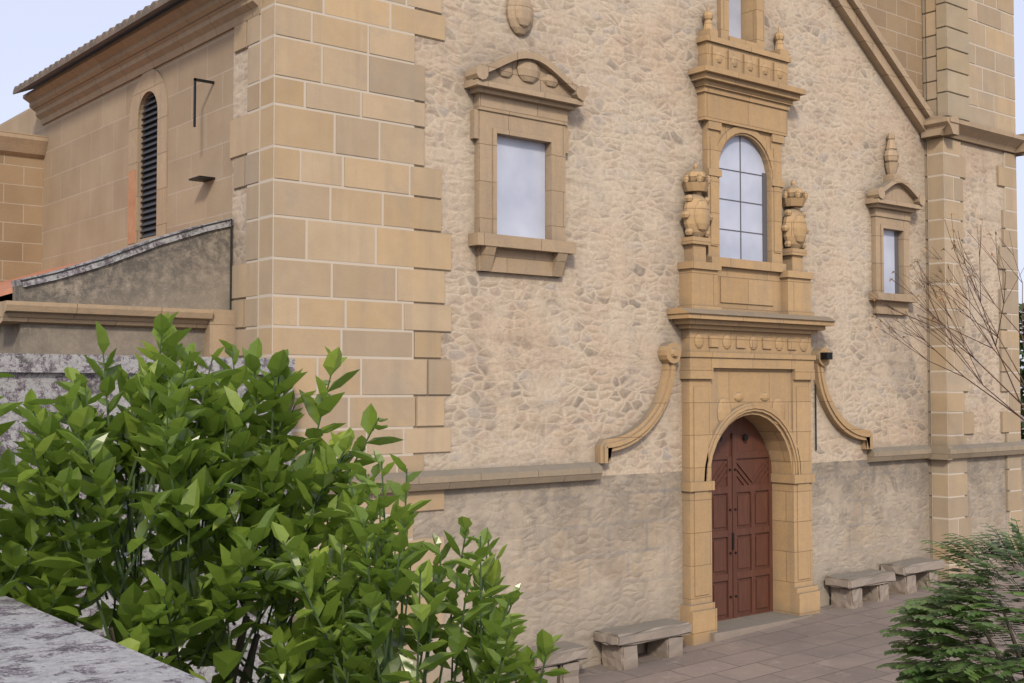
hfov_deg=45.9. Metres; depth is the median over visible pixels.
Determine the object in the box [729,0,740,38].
niche glass
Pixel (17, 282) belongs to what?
annexe coping
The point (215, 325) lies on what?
annexe cornice
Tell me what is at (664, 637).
stone benches
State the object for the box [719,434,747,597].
door ironwork
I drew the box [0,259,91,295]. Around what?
annexe roof tiles
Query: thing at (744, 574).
door leaves
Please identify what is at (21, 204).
transept wall
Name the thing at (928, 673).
conifer shrub
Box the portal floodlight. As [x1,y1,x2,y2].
[815,352,832,449]
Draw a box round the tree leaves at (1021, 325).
[1019,303,1023,438]
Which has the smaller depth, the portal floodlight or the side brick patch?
the side brick patch
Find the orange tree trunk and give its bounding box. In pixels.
[108,615,259,682]
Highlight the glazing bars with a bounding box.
[719,136,898,293]
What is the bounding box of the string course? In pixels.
[328,442,1023,494]
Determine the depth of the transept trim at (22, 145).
18.81 m
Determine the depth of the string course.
15.46 m
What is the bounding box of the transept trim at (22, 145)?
[0,130,47,158]
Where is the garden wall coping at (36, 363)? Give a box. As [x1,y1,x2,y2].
[0,353,294,374]
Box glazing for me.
[497,136,894,293]
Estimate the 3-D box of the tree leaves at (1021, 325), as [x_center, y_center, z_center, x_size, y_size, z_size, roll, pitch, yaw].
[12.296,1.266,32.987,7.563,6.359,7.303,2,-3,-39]
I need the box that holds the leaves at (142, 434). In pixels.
[0,311,416,682]
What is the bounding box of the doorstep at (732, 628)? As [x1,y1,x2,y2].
[710,611,811,641]
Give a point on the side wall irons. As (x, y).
(199, 178)
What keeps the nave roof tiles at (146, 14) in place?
on the eaves cornice at (180, 29)
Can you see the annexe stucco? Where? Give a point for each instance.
(192, 272)
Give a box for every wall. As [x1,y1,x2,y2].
[0,29,233,270]
[0,154,43,301]
[0,372,292,682]
[232,0,929,682]
[1021,454,1023,538]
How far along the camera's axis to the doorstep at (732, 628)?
17.78 m
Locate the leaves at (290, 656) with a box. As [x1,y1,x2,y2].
[253,449,569,682]
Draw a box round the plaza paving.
[578,561,1023,682]
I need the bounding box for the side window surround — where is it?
[124,69,167,247]
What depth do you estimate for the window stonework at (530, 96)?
15.64 m
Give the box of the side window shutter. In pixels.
[140,94,157,238]
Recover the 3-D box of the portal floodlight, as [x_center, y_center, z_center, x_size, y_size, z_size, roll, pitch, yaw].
[4.886,0.945,19.032,0.140,1.540,0.300,2,-3,-39]
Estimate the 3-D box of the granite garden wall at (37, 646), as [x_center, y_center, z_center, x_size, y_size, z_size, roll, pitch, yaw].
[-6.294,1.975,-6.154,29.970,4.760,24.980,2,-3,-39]
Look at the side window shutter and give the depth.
16.02 m
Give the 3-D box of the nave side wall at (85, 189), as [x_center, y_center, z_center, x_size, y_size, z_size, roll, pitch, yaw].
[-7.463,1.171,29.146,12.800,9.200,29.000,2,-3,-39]
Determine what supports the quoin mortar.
attached to the dressed blocks
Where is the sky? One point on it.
(35, 35)
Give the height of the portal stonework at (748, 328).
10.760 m
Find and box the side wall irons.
[189,78,214,181]
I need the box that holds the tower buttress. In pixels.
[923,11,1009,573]
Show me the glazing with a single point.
(520, 188)
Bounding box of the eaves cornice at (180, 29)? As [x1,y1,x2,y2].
[23,0,260,124]
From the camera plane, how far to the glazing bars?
18.49 m
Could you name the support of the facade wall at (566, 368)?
on the ground
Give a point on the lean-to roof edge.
(154, 241)
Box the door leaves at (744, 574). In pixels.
[711,417,772,620]
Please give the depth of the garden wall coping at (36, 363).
11.22 m
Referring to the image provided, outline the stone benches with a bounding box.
[512,557,944,682]
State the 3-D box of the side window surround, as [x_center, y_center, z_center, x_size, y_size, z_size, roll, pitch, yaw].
[-4.753,-2.373,15.925,0.180,2.420,1.300,2,-3,-39]
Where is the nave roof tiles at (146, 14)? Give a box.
[13,0,183,94]
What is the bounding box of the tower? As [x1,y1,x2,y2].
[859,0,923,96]
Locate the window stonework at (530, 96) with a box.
[464,0,1023,315]
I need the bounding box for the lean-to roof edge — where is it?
[20,219,231,309]
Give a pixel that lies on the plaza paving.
(829, 643)
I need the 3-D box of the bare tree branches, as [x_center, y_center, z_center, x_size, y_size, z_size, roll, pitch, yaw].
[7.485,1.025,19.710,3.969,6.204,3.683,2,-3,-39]
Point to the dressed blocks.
(952, 74)
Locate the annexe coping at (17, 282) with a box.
[11,218,233,287]
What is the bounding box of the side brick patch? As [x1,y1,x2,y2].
[128,169,135,244]
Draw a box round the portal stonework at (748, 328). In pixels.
[595,0,872,645]
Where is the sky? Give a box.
[0,0,1023,397]
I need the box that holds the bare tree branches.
[869,215,1023,420]
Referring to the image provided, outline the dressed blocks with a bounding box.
[230,0,1022,682]
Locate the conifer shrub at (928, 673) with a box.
[876,518,1023,682]
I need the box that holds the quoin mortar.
[246,0,1021,660]
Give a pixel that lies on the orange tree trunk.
(239, 646)
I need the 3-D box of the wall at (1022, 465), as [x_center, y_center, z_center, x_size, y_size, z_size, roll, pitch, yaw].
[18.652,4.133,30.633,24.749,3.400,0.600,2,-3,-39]
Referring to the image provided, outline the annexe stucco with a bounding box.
[0,226,232,356]
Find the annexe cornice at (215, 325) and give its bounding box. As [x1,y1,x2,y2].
[0,300,236,356]
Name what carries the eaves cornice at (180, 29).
attached to the nave side wall at (85, 189)

